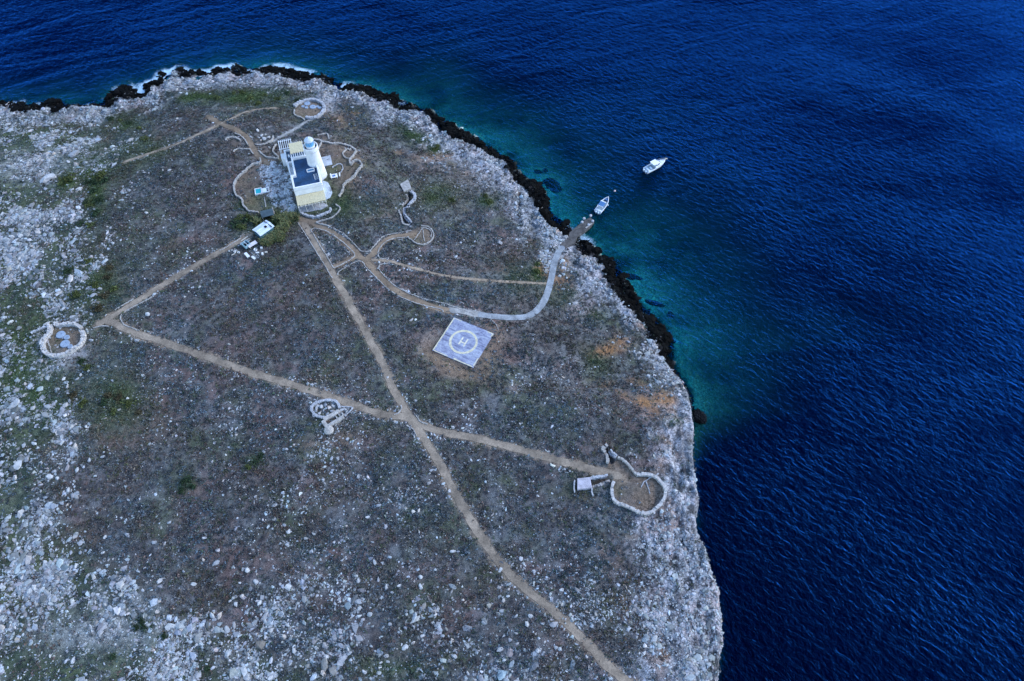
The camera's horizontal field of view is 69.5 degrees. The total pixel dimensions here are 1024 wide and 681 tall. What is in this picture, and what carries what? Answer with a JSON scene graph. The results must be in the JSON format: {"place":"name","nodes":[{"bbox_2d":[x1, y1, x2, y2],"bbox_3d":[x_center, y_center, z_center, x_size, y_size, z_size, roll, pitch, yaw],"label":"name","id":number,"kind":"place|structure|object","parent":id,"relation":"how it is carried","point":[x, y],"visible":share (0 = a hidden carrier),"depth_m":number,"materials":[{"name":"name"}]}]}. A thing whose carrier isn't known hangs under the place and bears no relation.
{"place":"outdoors","nodes":[
{"label":"outdoors","id":0,"kind":"place"},
{"bbox_2d":[0,58,722,680],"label":"ground","id":1,"kind":"structure","parent":0,"point":[628,254],"depth_m":167.03,"materials":[{"name":"stone"}]},
{"bbox_2d":[8,398,19,408],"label":"boulder","id":2,"kind":"object","parent":1,"relation":"on","point":[15,402],"visible":1,"depth_m":167.07,"materials":[{"name":"stone"}]},
{"bbox_2d":[12,460,21,469],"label":"boulder","id":3,"kind":"object","parent":1,"relation":"on","point":[17,465],"visible":1,"depth_m":159.08,"materials":[{"name":"stone"}]},
{"bbox_2d":[30,325,46,333],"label":"stone wall","id":4,"kind":"structure","parent":1,"relation":"on","point":[38,329],"depth_m":178.42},
{"bbox_2d":[40,173,56,182],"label":"rock outcrop","id":5,"kind":"object","parent":1,"relation":"on","point":[47,177],"visible":1,"depth_m":212.01,"materials":[{"name":"stone"}]},
{"bbox_2d":[56,331,65,338],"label":"concrete disc","id":6,"kind":"object","parent":1,"relation":"on","point":[60,334],"visible":1,"depth_m":178.00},
{"bbox_2d":[39,324,86,358],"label":"stone wall","id":7,"kind":"structure","parent":1,"relation":"on","point":[66,353],"depth_m":175.65,"materials":[{"name":"stone"}]},
{"bbox_2d":[60,340,69,347],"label":"concrete disc","id":8,"kind":"object","parent":1,"relation":"on","point":[64,343],"visible":1,"depth_m":176.58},
{"bbox_2d":[55,171,75,185],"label":"bush","id":9,"kind":"object","parent":1,"relation":"on","point":[66,179],"visible":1,"depth_m":210.45,"materials":[{"name":"green plant"}]},
{"bbox_2d":[61,264,73,276],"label":"bush","id":10,"kind":"object","parent":1,"relation":"on","point":[67,270],"visible":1,"depth_m":188.58,"materials":[{"name":"green plant"}]},
{"bbox_2d":[53,321,82,329],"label":"stone wall","id":11,"kind":"structure","parent":1,"relation":"on","point":[56,324],"depth_m":179.17,"materials":[{"name":"stone"}]},
{"bbox_2d":[67,387,78,401],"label":"bush","id":12,"kind":"object","parent":1,"relation":"on","point":[74,394],"visible":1,"depth_m":168.56,"materials":[{"name":"green plant"}]},
{"bbox_2d":[68,150,78,157],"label":"rock outcrop","id":13,"kind":"object","parent":1,"relation":"on","point":[73,153],"visible":1,"depth_m":222.21,"materials":[{"name":"stone"}]},
{"bbox_2d":[67,289,83,299],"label":"bush","id":14,"kind":"object","parent":1,"relation":"on","point":[74,294],"visible":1,"depth_m":184.31,"materials":[{"name":"green plant"}]},
{"bbox_2d":[76,356,86,364],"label":"bush","id":15,"kind":"object","parent":1,"relation":"on","point":[81,361],"visible":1,"depth_m":173.91,"materials":[{"name":"green plant"}]},
{"bbox_2d":[76,396,87,408],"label":"bush","id":16,"kind":"object","parent":1,"relation":"on","point":[83,402],"visible":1,"depth_m":167.37,"materials":[{"name":"green plant"}]},
{"bbox_2d":[80,363,90,370],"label":"bush","id":17,"kind":"object","parent":1,"relation":"on","point":[86,366],"visible":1,"depth_m":172.75,"materials":[{"name":"green plant"}]},
{"bbox_2d":[84,198,94,207],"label":"bush","id":18,"kind":"object","parent":1,"relation":"on","point":[88,205],"visible":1,"depth_m":202.19,"materials":[{"name":"green plant"}]},
{"bbox_2d":[87,281,100,289],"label":"bush","id":19,"kind":"object","parent":1,"relation":"on","point":[95,284],"visible":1,"depth_m":186.12,"materials":[{"name":"green plant"}]},
{"bbox_2d":[87,177,100,185],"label":"bush","id":20,"kind":"object","parent":1,"relation":"on","point":[94,181],"visible":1,"depth_m":208.77,"materials":[{"name":"green plant"}]},
{"bbox_2d":[91,208,100,216],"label":"bush","id":21,"kind":"object","parent":1,"relation":"on","point":[95,212],"visible":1,"depth_m":199.80,"materials":[{"name":"green plant"}]},
{"bbox_2d":[88,303,104,312],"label":"bush","id":22,"kind":"object","parent":1,"relation":"on","point":[97,309],"visible":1,"depth_m":182.01,"materials":[{"name":"green plant"}]},
{"bbox_2d":[90,194,103,204],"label":"bush","id":23,"kind":"object","parent":1,"relation":"on","point":[98,199],"visible":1,"depth_m":203.09,"materials":[{"name":"green plant"}]},
{"bbox_2d":[92,171,104,181],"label":"bush","id":24,"kind":"object","parent":1,"relation":"on","point":[99,176],"visible":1,"depth_m":210.67,"materials":[{"name":"green plant"}]},
{"bbox_2d":[99,398,106,406],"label":"bush","id":25,"kind":"object","parent":1,"relation":"on","point":[102,402],"visible":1,"depth_m":167.27,"materials":[{"name":"green plant"}]},
{"bbox_2d":[97,289,109,299],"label":"bush","id":26,"kind":"object","parent":1,"relation":"on","point":[103,296],"visible":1,"depth_m":184.40,"materials":[{"name":"green plant"}]},
{"bbox_2d":[100,391,111,399],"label":"bush","id":27,"kind":"object","parent":1,"relation":"on","point":[107,394],"visible":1,"depth_m":168.13,"materials":[{"name":"green plant"}]},
{"bbox_2d":[104,264,113,272],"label":"bush","id":28,"kind":"object","parent":1,"relation":"on","point":[107,266],"visible":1,"depth_m":189.42,"materials":[{"name":"green plant"}]},
{"bbox_2d":[112,390,124,404],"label":"bush","id":29,"kind":"object","parent":1,"relation":"on","point":[117,398],"visible":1,"depth_m":167.95,"materials":[{"name":"green plant"}]},
{"bbox_2d":[120,398,136,408],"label":"bush","id":30,"kind":"object","parent":1,"relation":"on","point":[127,403],"visible":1,"depth_m":166.91,"materials":[{"name":"green plant"}]},
{"bbox_2d":[120,296,153,330],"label":"stone kerb","id":31,"kind":"structure","parent":1,"relation":"on","point":[131,308],"depth_m":182.11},
{"bbox_2d":[132,623,141,631],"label":"bush","id":32,"kind":"object","parent":1,"relation":"on","point":[136,627],"visible":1,"depth_m":140.19,"materials":[{"name":"green plant"}]},
{"bbox_2d":[138,622,152,631],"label":"bush","id":33,"kind":"object","parent":1,"relation":"on","point":[144,626],"visible":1,"depth_m":140.06,"materials":[{"name":"green plant"}]},
{"bbox_2d":[157,631,170,639],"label":"bush","id":34,"kind":"object","parent":1,"relation":"on","point":[163,636],"visible":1,"depth_m":139.33,"materials":[{"name":"green plant"}]},
{"bbox_2d":[124,124,218,162],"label":"footpath","id":35,"kind":"structure","parent":1,"relation":"on","point":[189,138],"depth_m":221.60,"materials":[{"name":"soil"}]},
{"bbox_2d":[95,234,250,325],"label":"footpath","id":36,"kind":"structure","parent":1,"relation":"on","point":[108,318],"depth_m":187.48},
{"bbox_2d":[176,487,186,495],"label":"bush","id":37,"kind":"object","parent":1,"relation":"on","point":[180,491],"visible":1,"depth_m":155.25,"materials":[{"name":"green plant"}]},
{"bbox_2d":[225,136,240,140],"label":"stone wall","id":38,"kind":"structure","parent":1,"relation":"on","point":[231,137],"depth_m":221.97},
{"bbox_2d":[229,219,241,228],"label":"bush","id":39,"kind":"object","parent":1,"relation":"on","point":[233,224],"visible":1,"depth_m":197.96,"materials":[{"name":"green plant"}]},
{"bbox_2d":[207,116,269,164],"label":"footpath","id":40,"kind":"structure","parent":1,"relation":"on","point":[253,148],"depth_m":223.33,"materials":[{"name":"soil"}]},
{"bbox_2d":[233,223,246,230],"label":"bush","id":41,"kind":"object","parent":1,"relation":"on","point":[242,226],"visible":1,"depth_m":197.31,"materials":[{"name":"green plant"}]},
{"bbox_2d":[233,148,253,153],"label":"stone wall","id":42,"kind":"structure","parent":1,"relation":"on","point":[234,150],"depth_m":218.03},
{"bbox_2d":[241,240,249,248],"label":"animal pen","id":43,"kind":"object","parent":1,"relation":"on","point":[243,243],"visible":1,"depth_m":193.44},
{"bbox_2d":[233,157,261,212],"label":"stone wall","id":44,"kind":"structure","parent":1,"relation":"on","point":[241,174],"depth_m":208.29,"materials":[{"name":"stone"}]},
{"bbox_2d":[221,107,276,123],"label":"footpath","id":45,"kind":"structure","parent":1,"relation":"on","point":[249,111],"depth_m":235.31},
{"bbox_2d":[240,212,257,220],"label":"bush","id":46,"kind":"object","parent":1,"relation":"on","point":[246,216],"visible":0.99,"depth_m":200.29,"materials":[{"name":"green plant"}]},
{"bbox_2d":[250,216,261,226],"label":"bush","id":47,"kind":"object","parent":1,"relation":"on","point":[257,221],"visible":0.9,"depth_m":198.66,"materials":[{"name":"green plant"}]},
{"bbox_2d":[254,187,269,195],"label":"plunge pool","id":48,"kind":"structure","parent":1,"relation":"on","point":[260,191],"depth_m":207.59,"materials":[{"name":"concrete"}]},
{"bbox_2d":[252,220,273,237],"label":"hut","id":49,"kind":"object","parent":1,"relation":"on","point":[265,227],"visible":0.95,"depth_m":195.38,"materials":[{"name":"metal"}]},
{"bbox_2d":[255,135,273,145],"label":"stone wall","id":50,"kind":"structure","parent":1,"relation":"on","point":[269,141],"depth_m":221.42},
{"bbox_2d":[261,236,270,246],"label":"bush","id":51,"kind":"object","parent":1,"relation":"on","point":[267,241],"visible":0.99,"depth_m":193.31,"materials":[{"name":"green plant"}]},
{"bbox_2d":[260,208,273,218],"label":"lean to","id":52,"kind":"object","parent":1,"relation":"on","point":[267,212],"visible":0.87,"depth_m":200.57,"materials":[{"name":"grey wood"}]},
{"bbox_2d":[258,144,278,158],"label":"stone wall","id":53,"kind":"structure","parent":1,"relation":"on","point":[274,146],"depth_m":215.85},
{"bbox_2d":[257,161,295,211],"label":"courtyard gravel","id":54,"kind":"structure","parent":1,"relation":"on","point":[286,190],"depth_m":208.97,"materials":[{"name":"stone"}]},
{"bbox_2d":[274,223,286,231],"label":"bush","id":55,"kind":"object","parent":1,"relation":"on","point":[280,228],"visible":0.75,"depth_m":196.83,"materials":[{"name":"green plant"}]},
{"bbox_2d":[276,230,288,239],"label":"bush","id":56,"kind":"object","parent":1,"relation":"on","point":[282,233],"visible":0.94,"depth_m":195.49,"materials":[{"name":"green plant"}]},
{"bbox_2d":[276,221,289,231],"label":"bush","id":57,"kind":"object","parent":1,"relation":"on","point":[286,225],"visible":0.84,"depth_m":197.92,"materials":[{"name":"green plant"}]},
{"bbox_2d":[278,139,291,152],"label":"pergola","id":58,"kind":"object","parent":1,"relation":"on","point":[283,146],"visible":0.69,"depth_m":212.97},
{"bbox_2d":[278,216,292,226],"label":"bush","id":59,"kind":"object","parent":1,"relation":"on","point":[286,219],"visible":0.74,"depth_m":199.04,"materials":[{"name":"green plant"}]},
{"bbox_2d":[270,119,310,142],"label":"footpath","id":60,"kind":"structure","parent":1,"relation":"on","point":[293,129],"depth_m":229.26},
{"bbox_2d":[290,210,300,221],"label":"bush","id":61,"kind":"object","parent":1,"relation":"on","point":[295,215],"visible":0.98,"depth_m":200.85,"materials":[{"name":"green plant"}]},
{"bbox_2d":[281,136,326,201],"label":"lighthouse","id":62,"kind":"object","parent":1,"relation":"on","point":[305,168],"visible":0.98,"depth_m":204.60,"materials":[{"name":"paint"}]},
{"bbox_2d":[288,140,304,157],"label":"pergola","id":63,"kind":"object","parent":62,"relation":"on","point":[296,147],"visible":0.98,"depth_m":209.13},
{"bbox_2d":[293,98,325,119],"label":"stone wall","id":64,"kind":"structure","parent":1,"relation":"on","point":[319,101],"depth_m":240.69,"materials":[{"name":"stone"}]},
{"bbox_2d":[300,203,327,211],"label":"terrace floor","id":65,"kind":"structure","parent":1,"relation":"on","point":[315,206],"depth_m":204.44,"materials":[{"name":"grey stone"}]},
{"bbox_2d":[296,190,327,209],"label":"pergola","id":66,"kind":"object","parent":65,"relation":"on","point":[312,197],"visible":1,"depth_m":202.74,"materials":[{"name":"beige wood"}]},
{"bbox_2d":[298,207,331,218],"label":"stone wall","id":67,"kind":"structure","parent":1,"relation":"on","point":[319,215],"depth_m":202.28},
{"bbox_2d":[298,223,332,277],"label":"stone kerb","id":68,"kind":"structure","parent":1,"relation":"on","point":[316,251],"depth_m":192.81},
{"bbox_2d":[310,398,340,418],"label":"stone wall","id":69,"kind":"structure","parent":1,"relation":"on","point":[314,404],"depth_m":166.72,"materials":[{"name":"stone"}]},
{"bbox_2d":[321,155,331,165],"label":"concrete slab","id":70,"kind":"structure","parent":1,"relation":"on","point":[326,162],"depth_m":214.94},
{"bbox_2d":[322,180,331,199],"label":"concrete apron","id":71,"kind":"object","parent":1,"relation":"on","point":[327,190],"visible":0.94,"depth_m":208.09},
{"bbox_2d":[317,204,340,221],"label":"stone wall","id":72,"kind":"structure","parent":1,"relation":"on","point":[322,220],"depth_m":201.91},
{"bbox_2d":[321,409,343,434],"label":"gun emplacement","id":73,"kind":"object","parent":1,"relation":"on","point":[328,429],"visible":1,"depth_m":164.45,"materials":[{"name":"stone"}]},
{"bbox_2d":[310,228,354,267],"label":"stone kerb","id":74,"kind":"structure","parent":1,"relation":"on","point":[338,239],"depth_m":194.70,"materials":[{"name":"stone"}]},
{"bbox_2d":[313,138,357,151],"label":"stone wall","id":75,"kind":"structure","parent":1,"relation":"on","point":[336,143],"depth_m":220.94,"materials":[{"name":"stone"}]},
{"bbox_2d":[0,63,694,419],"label":"dark shore rubble","id":76,"kind":"object","parent":1,"relation":"on","point":[655,326],"visible":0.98,"depth_m":235.44,"materials":[{"name":"stone"}]},
{"bbox_2d":[333,256,365,266],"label":"footpath","id":77,"kind":"structure","parent":1,"relation":"on","point":[349,258],"depth_m":192.18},
{"bbox_2d":[338,150,362,197],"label":"stone wall","id":78,"kind":"structure","parent":1,"relation":"on","point":[355,173],"depth_m":212.16,"materials":[{"name":"stone"}]},
{"bbox_2d":[0,70,723,680],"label":"rubble","id":79,"kind":"object","parent":1,"relation":"on","point":[34,255],"visible":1,"depth_m":148.15,"materials":[{"name":"stone"}]},
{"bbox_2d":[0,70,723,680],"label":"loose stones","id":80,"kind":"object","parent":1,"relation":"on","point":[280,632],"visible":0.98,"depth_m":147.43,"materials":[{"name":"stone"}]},
{"bbox_2d":[0,66,724,680],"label":"heath scrub","id":81,"kind":"object","parent":1,"relation":"on","point":[234,294],"visible":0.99,"depth_m":168.57,"materials":[{"name":"plant"}]},
{"bbox_2d":[105,319,621,479],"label":"footpath","id":82,"kind":"structure","parent":1,"relation":"on","point":[507,446],"depth_m":166.52,"materials":[{"name":"soil"}]},
{"bbox_2d":[327,226,410,251],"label":"stone kerb","id":83,"kind":"structure","parent":1,"relation":"on","point":[376,242],"depth_m":197.82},
{"bbox_2d":[299,216,450,312],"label":"footpath","id":84,"kind":"structure","parent":1,"relation":"on","point":[383,280],"depth_m":190.81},
{"bbox_2d":[365,233,413,259],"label":"footpath","id":85,"kind":"structure","parent":1,"relation":"on","point":[374,251],"depth_m":197.91,"materials":[{"name":"soil"}]},
{"bbox_2d":[337,260,443,311],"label":"stone kerb","id":86,"kind":"structure","parent":1,"relation":"on","point":[388,288],"depth_m":187.71,"materials":[{"name":"stone"}]},
{"bbox_2d":[377,237,406,258],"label":"stone kerb","id":87,"kind":"structure","parent":1,"relation":"on","point":[385,242],"depth_m":197.69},
{"bbox_2d":[400,180,411,191],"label":"bunker roof","id":88,"kind":"structure","parent":1,"relation":"on","point":[405,185],"depth_m":214.36,"materials":[{"name":"concrete"}]},
{"bbox_2d":[403,190,416,224],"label":"stone wall","id":89,"kind":"structure","parent":1,"relation":"on","point":[407,219],"depth_m":209.91,"materials":[{"name":"stone"}]},
{"bbox_2d":[407,225,433,244],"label":"stone wall","id":90,"kind":"structure","parent":1,"relation":"on","point":[428,242],"depth_m":201.70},
{"bbox_2d":[378,263,474,313],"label":"stone kerb","id":91,"kind":"structure","parent":1,"relation":"on","point":[416,295],"depth_m":187.40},
{"bbox_2d":[371,259,546,284],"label":"footpath","id":92,"kind":"structure","parent":1,"relation":"on","point":[457,277],"depth_m":194.41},
{"bbox_2d":[432,317,493,367],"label":"helipad","id":93,"kind":"object","parent":1,"relation":"on","point":[463,342],"visible":1,"depth_m":179.93,"materials":[{"name":"concrete"}]},
{"bbox_2d":[449,308,478,316],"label":"footpath","id":94,"kind":"structure","parent":1,"relation":"on","point":[454,310],"depth_m":186.09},
{"bbox_2d":[301,222,632,680],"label":"footpath","id":95,"kind":"structure","parent":1,"relation":"on","point":[557,614],"depth_m":155.00,"materials":[{"name":"soil"}]},
{"bbox_2d":[541,177,561,191],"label":"sunken rock","id":96,"kind":"object","parent":1,"relation":"on","point":[555,187],"visible":1,"depth_m":226.82,"materials":[{"name":"stone"}]},
{"bbox_2d":[560,239,574,247],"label":"ramp","id":97,"kind":"structure","parent":1,"relation":"on","point":[567,243],"depth_m":211.44,"materials":[{"name":"grey concrete"}]},
{"bbox_2d":[577,477,591,490],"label":"bunker roof","id":98,"kind":"structure","parent":1,"relation":"on","point":[583,483],"depth_m":156.10,"materials":[{"name":"grey concrete"}]},
{"bbox_2d":[590,474,607,479],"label":"stone wall","id":99,"kind":"structure","parent":1,"relation":"on","point":[599,477],"depth_m":157.49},
{"bbox_2d":[592,480,609,487],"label":"stone wall","id":100,"kind":"structure","parent":1,"relation":"on","point":[597,485],"depth_m":157.35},
{"bbox_2d":[601,443,609,463],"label":"stone wall","id":101,"kind":"structure","parent":1,"relation":"on","point":[603,447],"depth_m":160.74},
{"bbox_2d":[608,449,617,458],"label":"stone wall","id":102,"kind":"structure","parent":1,"relation":"on","point":[612,454],"depth_m":160.62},
{"bbox_2d":[617,456,636,475],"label":"stone wall","id":103,"kind":"structure","parent":1,"relation":"on","point":[631,468],"depth_m":158.81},
{"bbox_2d":[628,273,642,279],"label":"sunken rock","id":104,"kind":"object","parent":1,"relation":"on","point":[634,277],"visible":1,"depth_m":206.43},
{"bbox_2d":[610,472,667,515],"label":"stone wall","id":105,"kind":"structure","parent":1,"relation":"on","point":[657,506],"depth_m":154.63,"materials":[{"name":"stone"}]},
{"bbox_2d":[644,299,665,306],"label":"sunken rock","id":106,"kind":"object","parent":1,"relation":"on","point":[652,302],"visible":1,"depth_m":201.39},
{"bbox_2d":[667,311,674,317],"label":"sunken rock","id":107,"kind":"object","parent":1,"relation":"on","point":[670,314],"visible":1,"depth_m":199.36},
{"bbox_2d":[0,0,1023,680],"bbox_3d":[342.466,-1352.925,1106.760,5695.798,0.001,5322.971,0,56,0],"label":"sea","id":108,"kind":"structure","parent":0,"point":[822,206],"depth_m":218.32,"materials":[{"name":"liquid"}]},
{"bbox_2d":[568,214,593,244],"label":"jetty","id":109,"kind":"object","parent":108,"relation":"in","point":[583,227],"visible":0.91,"depth_m":215.05,"materials":[{"name":"grey concrete"}]},
{"bbox_2d":[594,196,608,213],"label":"motorboat","id":110,"kind":"object","parent":108,"relation":"on","point":[601,206],"visible":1,"depth_m":220.04,"materials":[{"name":"white plastic"}]},
{"bbox_2d":[643,158,667,173],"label":"motorboat","id":111,"kind":"object","parent":108,"relation":"on","point":[655,164],"visible":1,"depth_m":229.45,"materials":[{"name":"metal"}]},
{"bbox_2d":[692,408,706,424],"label":"sea rock","id":112,"kind":"object","parent":108,"relation":"in","point":[699,416],"visible":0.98,"depth_m":180.26,"materials":[{"name":"stone"}]},
{"bbox_2d":[478,246,564,319],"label":"concrete path","id":113,"kind":"structure","parent":0,"point":[537,309],"depth_m":194.41,"materials":[{"name":"concrete"}]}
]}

